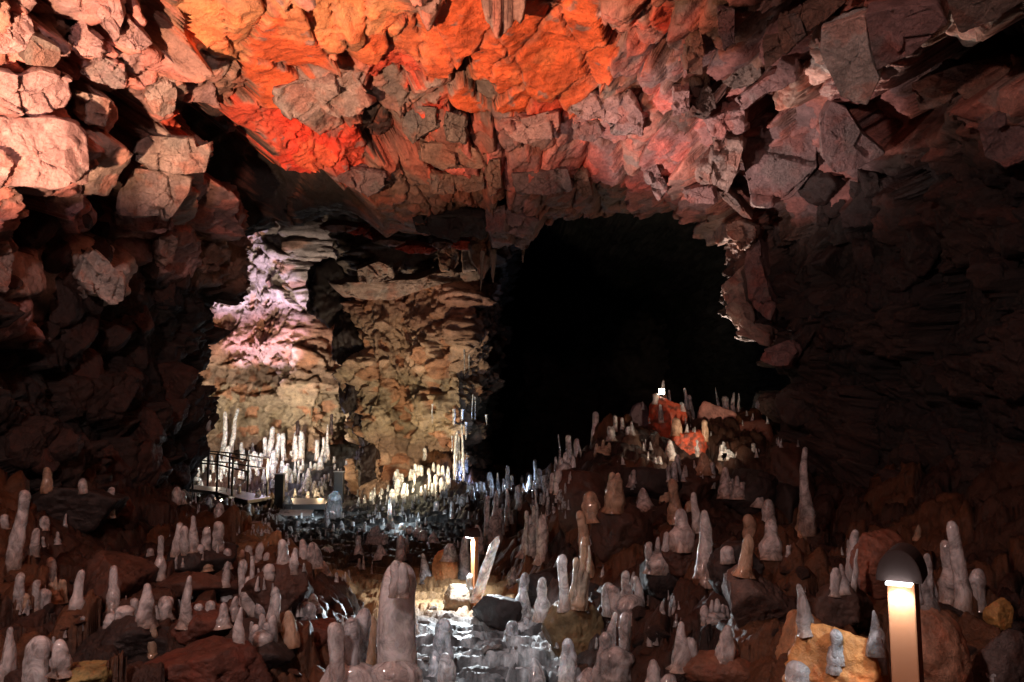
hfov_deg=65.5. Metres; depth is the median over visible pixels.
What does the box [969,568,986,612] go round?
ice stalagmite
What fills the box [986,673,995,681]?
ice stalagmite
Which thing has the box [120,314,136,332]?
wall rock
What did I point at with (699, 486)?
boulder
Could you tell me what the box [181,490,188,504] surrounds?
ice stalagmite
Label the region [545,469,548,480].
ice stalagmite
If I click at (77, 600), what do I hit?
ice stalagmite
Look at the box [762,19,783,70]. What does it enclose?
rock block
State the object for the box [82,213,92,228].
wall rock
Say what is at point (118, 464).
wall rock
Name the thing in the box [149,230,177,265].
rock block
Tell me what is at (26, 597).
ice stalagmite
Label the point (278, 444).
ice stalagmite
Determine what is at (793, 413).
wall rock
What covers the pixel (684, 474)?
ice stalagmite
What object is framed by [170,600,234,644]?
boulder
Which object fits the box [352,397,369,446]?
buttress rock
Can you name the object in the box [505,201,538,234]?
rock block
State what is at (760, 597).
boulder
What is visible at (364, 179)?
rock block
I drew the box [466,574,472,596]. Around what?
ice stalagmite
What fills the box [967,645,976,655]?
stone
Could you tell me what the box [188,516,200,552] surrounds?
ice stalagmite
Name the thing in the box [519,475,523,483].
ice stalagmite
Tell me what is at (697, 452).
ice stalagmite
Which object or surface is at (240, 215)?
rock block
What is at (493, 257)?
rock fang
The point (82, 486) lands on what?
ice stalagmite
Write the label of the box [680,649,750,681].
boulder
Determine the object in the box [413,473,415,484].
ice peg
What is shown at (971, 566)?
stone
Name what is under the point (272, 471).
ice stalagmite
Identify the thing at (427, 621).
stone
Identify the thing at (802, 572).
stone
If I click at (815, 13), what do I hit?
rock block
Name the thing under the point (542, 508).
boulder
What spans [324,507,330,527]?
ice stalagmite
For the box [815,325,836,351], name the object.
wall rock
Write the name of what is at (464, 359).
icicle
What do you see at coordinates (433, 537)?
ice stalagmite
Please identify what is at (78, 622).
stone
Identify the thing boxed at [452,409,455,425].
icicle
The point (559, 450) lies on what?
ice stalagmite
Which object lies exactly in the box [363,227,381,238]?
rock block
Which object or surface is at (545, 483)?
ice stalagmite
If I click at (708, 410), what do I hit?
boulder
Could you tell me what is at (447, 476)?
ice column
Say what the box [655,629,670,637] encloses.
stone
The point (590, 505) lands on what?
ice stalagmite
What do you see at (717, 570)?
boulder
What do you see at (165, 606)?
ice stalagmite
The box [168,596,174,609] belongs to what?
ice stalagmite
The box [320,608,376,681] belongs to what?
ice cluster
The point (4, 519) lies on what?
ice stalagmite
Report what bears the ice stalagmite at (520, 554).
on the ground
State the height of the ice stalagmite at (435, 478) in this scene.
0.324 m
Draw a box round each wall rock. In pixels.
[0,353,19,369]
[4,430,45,468]
[8,274,22,289]
[13,208,61,249]
[13,235,21,246]
[22,341,37,349]
[32,447,59,474]
[40,320,60,339]
[41,239,71,273]
[47,427,83,462]
[48,276,85,327]
[54,227,63,234]
[57,312,98,359]
[63,271,81,293]
[73,348,104,379]
[80,433,97,469]
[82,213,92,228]
[83,295,103,314]
[86,197,104,218]
[87,311,100,324]
[89,319,132,355]
[91,221,109,237]
[91,235,112,262]
[101,444,131,476]
[105,375,139,413]
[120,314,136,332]
[124,366,144,381]
[128,269,145,296]
[130,305,153,334]
[131,345,147,368]
[134,405,166,446]
[136,440,162,487]
[140,259,159,279]
[151,281,175,309]
[158,361,198,399]
[165,398,189,431]
[166,422,182,436]
[170,451,190,487]
[176,272,190,288]
[772,270,799,297]
[774,379,823,429]
[789,318,803,331]
[792,315,820,350]
[798,167,845,205]
[807,289,833,307]
[807,460,816,476]
[810,245,843,278]
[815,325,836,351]
[816,205,830,226]
[817,304,835,317]
[822,199,845,217]
[843,286,866,309]
[844,228,867,242]
[849,181,861,198]
[851,238,875,275]
[857,169,879,197]
[860,447,879,465]
[879,175,883,191]
[880,259,924,292]
[898,443,928,470]
[900,227,942,276]
[910,356,934,383]
[933,258,941,269]
[934,459,950,469]
[935,216,943,234]
[940,428,967,438]
[966,260,1007,284]
[968,249,989,267]
[990,255,1018,268]
[993,372,1023,403]
[996,216,1010,227]
[997,222,1023,258]
[1002,317,1023,342]
[1011,206,1023,223]
[1011,314,1023,341]
[1018,349,1023,370]
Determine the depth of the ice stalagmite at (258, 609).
3.83 m
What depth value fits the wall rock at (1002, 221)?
6.08 m
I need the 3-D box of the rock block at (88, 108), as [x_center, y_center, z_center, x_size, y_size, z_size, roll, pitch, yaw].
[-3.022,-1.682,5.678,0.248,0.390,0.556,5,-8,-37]
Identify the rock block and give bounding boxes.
[0,12,34,53]
[0,65,72,117]
[0,115,89,189]
[0,241,13,293]
[18,32,60,66]
[43,194,87,216]
[68,21,107,59]
[71,88,111,128]
[73,247,125,304]
[77,0,125,41]
[78,57,126,88]
[111,12,151,49]
[111,207,173,233]
[115,162,194,221]
[133,134,213,174]
[143,76,177,116]
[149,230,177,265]
[195,241,220,272]
[216,179,245,224]
[272,70,376,120]
[319,219,357,232]
[328,265,479,299]
[330,163,390,196]
[347,222,369,234]
[356,257,394,284]
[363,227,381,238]
[372,235,405,246]
[395,240,429,253]
[402,105,440,143]
[412,206,487,242]
[417,140,486,170]
[420,242,437,254]
[426,169,455,194]
[429,237,452,249]
[437,247,459,275]
[443,110,468,144]
[451,237,469,249]
[452,169,485,192]
[461,250,475,272]
[468,233,491,278]
[484,157,502,195]
[485,198,508,233]
[499,108,560,143]
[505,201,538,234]
[511,166,573,195]
[570,89,604,119]
[571,118,604,141]
[573,165,593,198]
[604,89,648,136]
[643,164,668,200]
[671,83,692,115]
[680,28,705,74]
[682,182,717,203]
[683,74,715,119]
[697,148,713,184]
[704,101,749,139]
[708,132,746,191]
[716,187,753,218]
[717,5,735,50]
[721,265,777,346]
[723,63,763,88]
[726,219,764,250]
[735,55,804,110]
[741,112,816,208]
[744,236,777,321]
[760,339,802,368]
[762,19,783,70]
[777,6,808,54]
[800,0,846,31]
[818,100,884,172]
[820,7,882,104]
[865,0,949,69]
[912,51,1023,109]
[947,0,1023,32]
[977,111,1023,168]
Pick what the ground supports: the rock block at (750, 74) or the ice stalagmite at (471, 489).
the ice stalagmite at (471, 489)
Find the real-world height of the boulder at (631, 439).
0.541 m
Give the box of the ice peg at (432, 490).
[430,483,434,495]
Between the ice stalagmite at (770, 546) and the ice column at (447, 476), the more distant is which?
the ice column at (447, 476)
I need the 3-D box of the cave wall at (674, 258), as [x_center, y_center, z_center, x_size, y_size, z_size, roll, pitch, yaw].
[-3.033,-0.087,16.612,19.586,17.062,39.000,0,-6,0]
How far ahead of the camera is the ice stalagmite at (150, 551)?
6.17 m
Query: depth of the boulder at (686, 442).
8.99 m
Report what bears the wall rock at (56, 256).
attached to the cave wall at (674, 258)
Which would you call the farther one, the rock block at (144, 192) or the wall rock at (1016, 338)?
the rock block at (144, 192)
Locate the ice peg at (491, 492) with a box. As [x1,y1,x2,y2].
[489,487,492,497]
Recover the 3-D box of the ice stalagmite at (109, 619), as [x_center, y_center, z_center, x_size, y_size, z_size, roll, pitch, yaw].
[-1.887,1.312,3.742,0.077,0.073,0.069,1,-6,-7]
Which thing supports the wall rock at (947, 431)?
attached to the cave wall at (674, 258)
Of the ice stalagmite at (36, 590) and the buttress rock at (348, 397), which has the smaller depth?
the ice stalagmite at (36, 590)
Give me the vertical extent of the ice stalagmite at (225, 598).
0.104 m
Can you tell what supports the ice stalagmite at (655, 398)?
on the boulder at (671, 410)
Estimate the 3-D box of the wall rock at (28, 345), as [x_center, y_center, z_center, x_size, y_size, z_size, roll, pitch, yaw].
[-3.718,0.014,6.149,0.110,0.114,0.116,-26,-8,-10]
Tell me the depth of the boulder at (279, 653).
3.44 m
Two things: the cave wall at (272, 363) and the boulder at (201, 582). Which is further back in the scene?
the cave wall at (272, 363)
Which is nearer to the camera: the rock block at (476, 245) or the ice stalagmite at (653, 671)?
the ice stalagmite at (653, 671)
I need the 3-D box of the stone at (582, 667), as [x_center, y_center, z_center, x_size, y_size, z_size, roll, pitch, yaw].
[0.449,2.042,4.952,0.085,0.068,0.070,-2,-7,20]
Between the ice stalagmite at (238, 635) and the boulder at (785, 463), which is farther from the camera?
the boulder at (785, 463)
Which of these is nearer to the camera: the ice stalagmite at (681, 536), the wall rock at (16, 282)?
the ice stalagmite at (681, 536)
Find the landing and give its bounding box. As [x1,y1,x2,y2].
[279,498,324,517]
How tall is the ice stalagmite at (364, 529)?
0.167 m
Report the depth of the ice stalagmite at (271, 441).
20.36 m
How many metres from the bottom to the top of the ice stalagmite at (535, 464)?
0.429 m
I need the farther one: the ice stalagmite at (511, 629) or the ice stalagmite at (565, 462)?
the ice stalagmite at (565, 462)
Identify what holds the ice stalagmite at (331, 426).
on the ground
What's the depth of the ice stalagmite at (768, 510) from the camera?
7.23 m
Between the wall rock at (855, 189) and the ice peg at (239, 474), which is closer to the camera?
the wall rock at (855, 189)
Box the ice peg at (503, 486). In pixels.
[502,478,504,492]
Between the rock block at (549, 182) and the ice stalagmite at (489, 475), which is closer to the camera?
the rock block at (549, 182)
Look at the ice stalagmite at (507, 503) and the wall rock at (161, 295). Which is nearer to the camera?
the wall rock at (161, 295)
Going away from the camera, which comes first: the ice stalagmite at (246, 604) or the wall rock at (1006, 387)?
the ice stalagmite at (246, 604)
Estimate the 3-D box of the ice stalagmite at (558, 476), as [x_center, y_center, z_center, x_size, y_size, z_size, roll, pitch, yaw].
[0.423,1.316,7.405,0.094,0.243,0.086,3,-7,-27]
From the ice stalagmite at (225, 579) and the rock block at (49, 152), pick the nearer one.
the ice stalagmite at (225, 579)
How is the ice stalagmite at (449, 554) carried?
on the boulder at (441, 571)
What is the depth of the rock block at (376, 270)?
15.02 m
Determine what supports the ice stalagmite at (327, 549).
on the ground
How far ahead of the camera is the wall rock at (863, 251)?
7.45 m
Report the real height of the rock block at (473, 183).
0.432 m
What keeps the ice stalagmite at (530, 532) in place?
on the ground
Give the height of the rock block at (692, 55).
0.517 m
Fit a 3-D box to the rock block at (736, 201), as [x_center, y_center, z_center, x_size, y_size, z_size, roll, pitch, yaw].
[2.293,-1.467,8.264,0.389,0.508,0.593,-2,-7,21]
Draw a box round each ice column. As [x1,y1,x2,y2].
[446,466,449,484]
[453,431,457,480]
[454,436,460,461]
[456,461,460,478]
[459,456,461,472]
[461,423,464,480]
[465,454,468,472]
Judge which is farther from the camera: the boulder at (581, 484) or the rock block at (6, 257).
the boulder at (581, 484)
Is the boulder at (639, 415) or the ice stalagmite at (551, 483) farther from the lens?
the boulder at (639, 415)
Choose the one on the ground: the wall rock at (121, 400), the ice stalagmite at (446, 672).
the ice stalagmite at (446, 672)
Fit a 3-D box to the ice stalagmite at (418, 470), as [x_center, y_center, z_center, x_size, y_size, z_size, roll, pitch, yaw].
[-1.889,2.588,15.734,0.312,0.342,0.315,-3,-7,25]
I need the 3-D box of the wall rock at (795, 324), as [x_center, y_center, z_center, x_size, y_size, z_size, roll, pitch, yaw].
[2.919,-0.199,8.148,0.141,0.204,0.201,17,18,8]
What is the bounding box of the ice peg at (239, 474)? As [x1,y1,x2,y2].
[238,471,241,478]
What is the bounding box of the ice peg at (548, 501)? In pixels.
[545,496,549,510]
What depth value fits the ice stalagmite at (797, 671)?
2.05 m
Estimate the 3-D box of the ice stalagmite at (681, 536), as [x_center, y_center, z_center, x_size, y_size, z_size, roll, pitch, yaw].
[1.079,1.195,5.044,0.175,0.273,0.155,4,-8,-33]
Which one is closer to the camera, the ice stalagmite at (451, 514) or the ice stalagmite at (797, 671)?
the ice stalagmite at (797, 671)
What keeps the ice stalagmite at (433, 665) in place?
on the ground
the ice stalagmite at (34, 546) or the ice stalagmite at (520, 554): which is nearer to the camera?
the ice stalagmite at (34, 546)
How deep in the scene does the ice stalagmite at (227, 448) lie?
20.03 m
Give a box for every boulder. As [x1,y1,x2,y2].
[30,487,128,532]
[53,660,112,681]
[75,615,169,659]
[83,550,158,611]
[108,495,138,529]
[144,635,273,681]
[154,571,238,600]
[155,455,172,486]
[166,536,238,574]
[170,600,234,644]
[224,617,296,668]
[241,563,308,612]
[299,617,337,651]
[432,549,458,580]
[443,583,470,611]
[472,594,521,630]
[516,567,557,605]
[539,467,584,517]
[541,600,603,657]
[557,469,605,535]
[590,503,653,562]
[618,466,681,499]
[622,430,641,446]
[629,402,649,426]
[639,560,678,599]
[648,397,687,438]
[660,525,698,577]
[671,429,708,454]
[678,457,719,503]
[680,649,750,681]
[697,401,736,420]
[707,540,764,597]
[721,468,777,515]
[721,564,796,627]
[739,419,773,440]
[752,390,780,415]
[770,442,815,499]
[775,482,799,523]
[775,609,822,658]
[782,623,890,681]
[812,582,873,633]
[849,529,904,599]
[920,607,973,681]
[939,602,984,621]
[972,629,1023,681]
[983,598,1013,630]
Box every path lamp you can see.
[464,528,479,609]
[876,542,927,681]
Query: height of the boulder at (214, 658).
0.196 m
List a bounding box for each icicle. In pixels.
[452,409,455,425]
[463,349,464,372]
[464,422,467,438]
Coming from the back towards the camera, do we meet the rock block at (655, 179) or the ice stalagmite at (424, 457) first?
the ice stalagmite at (424, 457)
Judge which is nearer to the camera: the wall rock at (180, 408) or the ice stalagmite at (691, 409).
the wall rock at (180, 408)
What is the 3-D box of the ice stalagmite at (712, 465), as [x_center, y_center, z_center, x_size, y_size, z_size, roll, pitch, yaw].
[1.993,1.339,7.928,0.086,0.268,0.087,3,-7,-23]
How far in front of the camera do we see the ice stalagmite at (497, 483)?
15.86 m
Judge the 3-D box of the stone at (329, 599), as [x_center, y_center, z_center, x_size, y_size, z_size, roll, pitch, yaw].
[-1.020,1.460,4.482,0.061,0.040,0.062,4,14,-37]
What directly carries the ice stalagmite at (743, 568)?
on the boulder at (760, 597)
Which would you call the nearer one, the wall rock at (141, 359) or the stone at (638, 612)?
the stone at (638, 612)
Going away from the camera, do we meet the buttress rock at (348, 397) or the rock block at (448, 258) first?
the rock block at (448, 258)
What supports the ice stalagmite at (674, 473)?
on the boulder at (652, 482)
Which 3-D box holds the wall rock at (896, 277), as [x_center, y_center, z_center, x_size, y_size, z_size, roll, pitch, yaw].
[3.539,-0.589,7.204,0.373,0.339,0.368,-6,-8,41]
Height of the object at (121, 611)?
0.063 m
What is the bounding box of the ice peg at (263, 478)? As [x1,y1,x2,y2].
[261,469,264,482]
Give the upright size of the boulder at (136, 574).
0.330 m
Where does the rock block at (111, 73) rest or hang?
attached to the cave wall at (674, 258)
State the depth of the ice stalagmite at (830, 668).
2.01 m
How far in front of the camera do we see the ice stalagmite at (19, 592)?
4.17 m
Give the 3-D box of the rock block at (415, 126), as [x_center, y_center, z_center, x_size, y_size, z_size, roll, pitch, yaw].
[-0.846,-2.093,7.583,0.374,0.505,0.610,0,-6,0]
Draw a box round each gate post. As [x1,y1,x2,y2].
[274,473,285,508]
[333,471,344,502]
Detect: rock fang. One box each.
[480,251,484,290]
[489,249,496,282]
[521,249,524,262]
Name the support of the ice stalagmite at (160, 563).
on the boulder at (201, 582)
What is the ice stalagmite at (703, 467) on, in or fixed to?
on the boulder at (699, 486)
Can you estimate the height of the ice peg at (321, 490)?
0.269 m
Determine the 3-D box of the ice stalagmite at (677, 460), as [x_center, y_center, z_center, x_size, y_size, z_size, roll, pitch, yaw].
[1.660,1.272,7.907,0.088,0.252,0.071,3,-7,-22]
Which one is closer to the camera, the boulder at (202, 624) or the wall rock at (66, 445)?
the boulder at (202, 624)
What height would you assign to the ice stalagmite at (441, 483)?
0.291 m
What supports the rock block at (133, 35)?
attached to the cave wall at (674, 258)
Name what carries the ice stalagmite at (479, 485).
on the ground
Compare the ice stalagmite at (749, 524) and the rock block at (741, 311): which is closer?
the ice stalagmite at (749, 524)
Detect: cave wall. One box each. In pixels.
[0,0,1023,495]
[199,217,350,459]
[321,214,522,499]
[487,282,681,469]
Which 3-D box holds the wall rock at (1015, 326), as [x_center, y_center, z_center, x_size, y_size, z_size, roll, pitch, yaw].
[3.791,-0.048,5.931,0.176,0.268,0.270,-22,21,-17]
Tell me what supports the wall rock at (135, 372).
attached to the cave wall at (674, 258)
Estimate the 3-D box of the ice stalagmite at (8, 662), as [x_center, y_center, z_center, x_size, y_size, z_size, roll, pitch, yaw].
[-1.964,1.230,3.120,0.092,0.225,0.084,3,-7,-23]
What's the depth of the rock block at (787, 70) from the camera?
6.13 m
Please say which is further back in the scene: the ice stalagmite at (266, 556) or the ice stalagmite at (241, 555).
the ice stalagmite at (241, 555)
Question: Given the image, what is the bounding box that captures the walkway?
[189,451,269,504]
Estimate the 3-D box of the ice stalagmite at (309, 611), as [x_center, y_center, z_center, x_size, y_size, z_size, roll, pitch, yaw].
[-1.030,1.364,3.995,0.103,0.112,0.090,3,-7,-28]
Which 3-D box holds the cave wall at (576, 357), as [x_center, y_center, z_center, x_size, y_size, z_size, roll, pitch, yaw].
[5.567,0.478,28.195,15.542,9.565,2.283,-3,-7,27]
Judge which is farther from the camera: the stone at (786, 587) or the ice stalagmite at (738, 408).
the ice stalagmite at (738, 408)
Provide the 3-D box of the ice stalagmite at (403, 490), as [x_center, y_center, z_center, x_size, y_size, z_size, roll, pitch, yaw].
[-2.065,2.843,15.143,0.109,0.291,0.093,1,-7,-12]
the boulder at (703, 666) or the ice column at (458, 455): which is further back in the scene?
the ice column at (458, 455)
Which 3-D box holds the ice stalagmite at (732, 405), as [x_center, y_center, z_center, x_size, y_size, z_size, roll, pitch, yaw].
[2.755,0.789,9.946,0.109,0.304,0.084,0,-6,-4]
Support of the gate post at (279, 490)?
on the ground
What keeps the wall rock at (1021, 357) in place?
attached to the cave wall at (674, 258)
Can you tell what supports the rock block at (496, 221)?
attached to the cave wall at (674, 258)
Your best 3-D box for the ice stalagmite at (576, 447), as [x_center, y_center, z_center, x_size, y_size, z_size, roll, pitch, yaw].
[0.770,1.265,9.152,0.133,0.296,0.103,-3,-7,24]
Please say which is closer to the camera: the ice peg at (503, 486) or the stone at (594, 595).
the stone at (594, 595)
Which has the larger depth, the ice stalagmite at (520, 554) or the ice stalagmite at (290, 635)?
the ice stalagmite at (520, 554)
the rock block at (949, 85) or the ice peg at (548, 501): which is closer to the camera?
the rock block at (949, 85)
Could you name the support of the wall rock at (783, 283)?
attached to the cave wall at (674, 258)
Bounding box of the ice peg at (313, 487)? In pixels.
[311,483,315,494]
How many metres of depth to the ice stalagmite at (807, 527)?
6.55 m
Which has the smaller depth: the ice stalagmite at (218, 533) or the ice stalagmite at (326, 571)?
the ice stalagmite at (218, 533)
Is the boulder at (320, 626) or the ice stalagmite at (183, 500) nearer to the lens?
the boulder at (320, 626)
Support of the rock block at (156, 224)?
attached to the cave wall at (674, 258)
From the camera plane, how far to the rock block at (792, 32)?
5.37 m
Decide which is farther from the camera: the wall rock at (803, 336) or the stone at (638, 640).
the wall rock at (803, 336)
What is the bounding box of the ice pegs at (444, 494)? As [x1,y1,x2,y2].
[186,467,570,547]
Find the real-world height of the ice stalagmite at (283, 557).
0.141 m
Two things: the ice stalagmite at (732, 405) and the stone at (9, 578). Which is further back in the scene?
the ice stalagmite at (732, 405)
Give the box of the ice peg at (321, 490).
[320,486,323,495]
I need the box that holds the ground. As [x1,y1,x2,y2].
[0,407,1023,681]
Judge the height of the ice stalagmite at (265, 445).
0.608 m
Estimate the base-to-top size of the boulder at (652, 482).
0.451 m
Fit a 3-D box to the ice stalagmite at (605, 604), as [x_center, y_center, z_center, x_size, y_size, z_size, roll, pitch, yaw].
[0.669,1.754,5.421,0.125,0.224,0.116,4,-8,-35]
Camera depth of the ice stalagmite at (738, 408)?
9.92 m
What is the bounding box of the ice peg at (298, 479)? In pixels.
[297,471,300,483]
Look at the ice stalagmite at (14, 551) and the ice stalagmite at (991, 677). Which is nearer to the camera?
the ice stalagmite at (991, 677)
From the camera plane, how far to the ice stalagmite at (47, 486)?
5.78 m
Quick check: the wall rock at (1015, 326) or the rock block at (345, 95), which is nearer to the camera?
the wall rock at (1015, 326)
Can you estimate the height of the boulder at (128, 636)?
0.261 m
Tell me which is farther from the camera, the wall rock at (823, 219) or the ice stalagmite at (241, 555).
the wall rock at (823, 219)
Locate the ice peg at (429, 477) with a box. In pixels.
[427,472,431,485]
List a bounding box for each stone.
[3,574,14,582]
[43,603,54,612]
[73,620,85,624]
[288,668,301,675]
[324,595,335,604]
[347,607,353,614]
[348,554,367,562]
[418,618,432,624]
[421,656,429,661]
[441,613,453,618]
[481,645,492,654]
[493,644,502,650]
[539,631,544,639]
[548,559,555,564]
[564,547,575,555]
[566,554,573,563]
[577,663,588,671]
[588,582,598,596]
[591,591,598,600]
[632,605,645,619]
[632,633,644,647]
[639,647,651,655]
[645,624,661,641]
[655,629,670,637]
[685,630,691,636]
[771,628,778,635]
[779,566,790,573]
[783,582,790,590]
[794,566,809,579]
[967,563,974,568]
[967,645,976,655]
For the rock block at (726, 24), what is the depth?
5.48 m
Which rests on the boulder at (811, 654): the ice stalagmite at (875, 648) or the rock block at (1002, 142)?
the ice stalagmite at (875, 648)
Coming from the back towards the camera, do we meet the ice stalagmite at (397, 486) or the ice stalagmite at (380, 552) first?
the ice stalagmite at (397, 486)
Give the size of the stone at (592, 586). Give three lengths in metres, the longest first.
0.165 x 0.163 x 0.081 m
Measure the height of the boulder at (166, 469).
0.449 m
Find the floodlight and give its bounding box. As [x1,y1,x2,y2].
[659,388,664,396]
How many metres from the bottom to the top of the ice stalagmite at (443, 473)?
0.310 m
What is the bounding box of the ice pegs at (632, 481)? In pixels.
[18,402,848,648]
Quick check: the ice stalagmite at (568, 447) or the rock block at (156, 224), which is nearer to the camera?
the rock block at (156, 224)
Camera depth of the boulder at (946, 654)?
2.49 m
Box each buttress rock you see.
[305,257,348,327]
[331,311,363,364]
[338,351,358,415]
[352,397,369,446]
[354,444,383,486]
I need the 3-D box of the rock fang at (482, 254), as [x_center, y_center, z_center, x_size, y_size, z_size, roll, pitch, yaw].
[-0.360,-0.853,9.755,0.069,0.501,0.056,0,-6,0]
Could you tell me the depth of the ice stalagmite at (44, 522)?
5.53 m
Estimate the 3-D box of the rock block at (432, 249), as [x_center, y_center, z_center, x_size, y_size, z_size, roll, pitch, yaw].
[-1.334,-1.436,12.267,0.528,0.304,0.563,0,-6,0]
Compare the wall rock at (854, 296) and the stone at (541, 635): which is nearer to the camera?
the stone at (541, 635)
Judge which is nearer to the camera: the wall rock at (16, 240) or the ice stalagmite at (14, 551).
the ice stalagmite at (14, 551)
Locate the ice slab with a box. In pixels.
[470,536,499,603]
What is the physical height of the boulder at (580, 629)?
0.473 m
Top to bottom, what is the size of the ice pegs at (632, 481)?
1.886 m
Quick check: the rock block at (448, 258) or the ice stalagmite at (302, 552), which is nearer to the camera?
the ice stalagmite at (302, 552)
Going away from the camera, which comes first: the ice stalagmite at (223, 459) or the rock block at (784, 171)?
the rock block at (784, 171)
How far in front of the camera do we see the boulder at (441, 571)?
7.92 m
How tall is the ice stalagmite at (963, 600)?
0.410 m
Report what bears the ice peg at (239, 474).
on the ground
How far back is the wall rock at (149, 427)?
7.67 m
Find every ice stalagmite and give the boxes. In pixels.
[0,514,9,528]
[0,627,17,681]
[4,490,30,572]
[12,572,25,609]
[21,635,52,681]
[22,593,31,608]
[29,528,40,556]
[31,579,40,612]
[39,467,53,493]
[39,516,49,530]
[40,588,51,608]
[44,639,72,679]
[46,557,56,581]
[49,577,68,604]
[67,569,84,610]
[78,478,87,494]
[102,613,114,628]
[103,565,120,613]
[105,487,116,518]
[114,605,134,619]
[130,598,138,615]
[135,583,159,628]
[146,548,154,556]
[147,628,157,658]
[154,535,166,580]
[158,596,175,621]
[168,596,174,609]
[170,522,183,556]
[171,486,181,504]
[174,575,192,629]
[178,525,189,555]
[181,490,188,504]
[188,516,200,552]
[191,477,201,484]
[193,603,203,610]
[197,544,204,554]
[201,527,210,550]
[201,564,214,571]
[205,416,210,430]
[205,600,214,611]
[206,497,212,507]
[211,521,224,551]
[213,502,223,518]
[213,602,233,629]
[219,411,227,456]
[219,458,228,471]
[220,595,232,601]
[221,561,230,587]
[222,548,233,569]
[225,446,230,460]
[226,460,237,471]
[228,596,238,621]
[229,408,238,454]
[232,607,245,643]
[237,549,245,563]
[238,556,263,616]
[240,442,242,460]
[244,545,253,556]
[248,613,277,647]
[249,451,262,468]
[253,542,263,563]
[254,603,265,618]
[255,489,260,495]
[263,437,267,456]
[263,552,269,560]
[263,563,275,580]
[266,426,274,457]
[266,586,282,632]
[269,450,277,468]
[270,464,275,478]
[275,433,280,460]
[276,539,289,564]
[280,433,287,460]
[280,611,300,648]
[282,465,288,483]
[282,495,292,508]
[289,547,298,574]
[291,432,298,461]
[295,420,299,435]
[298,431,304,462]
[298,476,312,492]
[298,539,307,559]
[300,602,316,620]
[304,468,310,477]
[306,542,319,568]
[308,593,324,613]
[313,542,325,568]
[314,440,319,460]
[315,560,332,576]
[317,456,323,469]
[320,437,324,456]
[321,546,333,552]
[324,491,342,519]
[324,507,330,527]
[326,424,329,459]
[329,414,332,434]
[337,520,344,528]
[354,535,364,555]
[361,521,366,531]
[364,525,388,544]
[371,560,423,681]
[372,545,388,560]
[387,496,393,529]
[389,489,395,498]
[393,469,403,485]
[394,478,399,495]
[394,535,407,561]
[398,523,405,530]
[401,483,405,497]
[405,526,413,534]
[405,535,408,553]
[408,463,423,480]
[412,527,421,537]
[415,613,420,635]
[417,530,427,540]
[419,553,431,583]
[422,447,426,460]
[426,531,439,545]
[426,650,439,678]
[431,463,435,472]
[432,618,453,660]
[433,474,438,490]
[433,500,439,511]
[436,464,440,475]
[437,653,455,681]
[438,477,444,492]
[439,543,457,561]
[441,465,445,480]
[449,501,454,518]
[458,537,470,579]
[459,494,465,506]
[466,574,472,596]
[468,483,474,498]
[475,525,484,553]
[478,481,481,491]
[481,482,485,492]
[483,490,504,547]
[487,472,492,485]
[495,473,500,488]
[502,620,518,640]
[504,505,509,531]
[505,465,510,489]
[505,487,513,523]
[506,566,518,587]
[510,475,513,484]
[514,485,522,510]
[515,515,530,558]
[515,572,531,619]
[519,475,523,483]
[522,617,529,626]
[524,491,538,558]
[526,474,532,491]
[528,657,545,681]
[532,514,548,565]
[532,577,550,622]
[533,459,537,479]
[535,468,541,490]
[542,475,548,493]
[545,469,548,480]
[548,472,554,492]
[553,470,561,494]
[554,452,575,474]
[556,554,569,612]
[556,638,577,681]
[558,434,560,461]
[565,435,572,458]
[569,536,590,610]
[573,438,581,456]
[576,510,595,577]
[576,667,592,681]
[581,491,600,523]
[589,612,634,681]
[590,411,598,440]
[593,440,610,456]
[601,472,625,513]
[601,582,612,617]
[604,426,616,441]
[608,570,644,626]
[613,415,617,431]
[620,418,624,429]
[625,426,629,434]
[629,421,636,434]
[636,487,654,511]
[642,531,669,575]
[645,659,660,681]
[652,393,658,404]
[657,456,661,463]
[658,404,664,422]
[658,491,669,503]
[660,673,676,681]
[661,380,667,398]
[665,440,676,460]
[665,621,690,673]
[666,465,670,481]
[667,479,682,524]
[669,417,682,435]
[669,508,694,552]
[671,461,678,481]
[675,457,681,481]
[680,465,687,481]
[683,388,692,419]
[684,501,690,513]
[687,637,697,657]
[688,395,694,419]
[691,492,700,533]
[692,510,712,579]
[694,439,699,456]
[695,452,716,475]
[699,579,712,588]
[699,598,729,625]
[701,420,708,441]
[710,462,716,488]
[714,625,735,664]
[715,388,719,405]
[716,467,730,498]
[717,442,726,460]
[720,545,735,563]
[722,396,729,408]
[724,449,734,460]
[729,475,745,499]
[730,393,735,412]
[731,534,755,578]
[736,393,740,411]
[742,514,756,538]
[749,497,763,507]
[755,400,762,414]
[758,518,782,560]
[761,499,776,522]
[785,660,810,681]
[794,507,807,539]
[796,584,813,637]
[798,447,816,536]
[825,646,841,675]
[828,567,840,597]
[830,629,844,666]
[839,564,850,595]
[844,529,858,581]
[850,548,858,592]
[865,610,886,657]
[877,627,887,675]
[912,524,921,541]
[919,553,941,610]
[937,540,953,605]
[946,520,974,615]
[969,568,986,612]
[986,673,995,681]
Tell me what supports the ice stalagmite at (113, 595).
on the ground
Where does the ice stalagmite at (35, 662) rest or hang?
on the ground
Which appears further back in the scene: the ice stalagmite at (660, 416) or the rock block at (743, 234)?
the ice stalagmite at (660, 416)
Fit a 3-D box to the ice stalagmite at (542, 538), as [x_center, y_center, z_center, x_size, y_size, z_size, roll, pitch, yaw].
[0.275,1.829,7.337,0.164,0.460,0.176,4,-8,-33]
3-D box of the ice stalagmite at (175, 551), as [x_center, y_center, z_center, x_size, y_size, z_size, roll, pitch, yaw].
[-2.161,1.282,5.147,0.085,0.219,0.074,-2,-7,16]

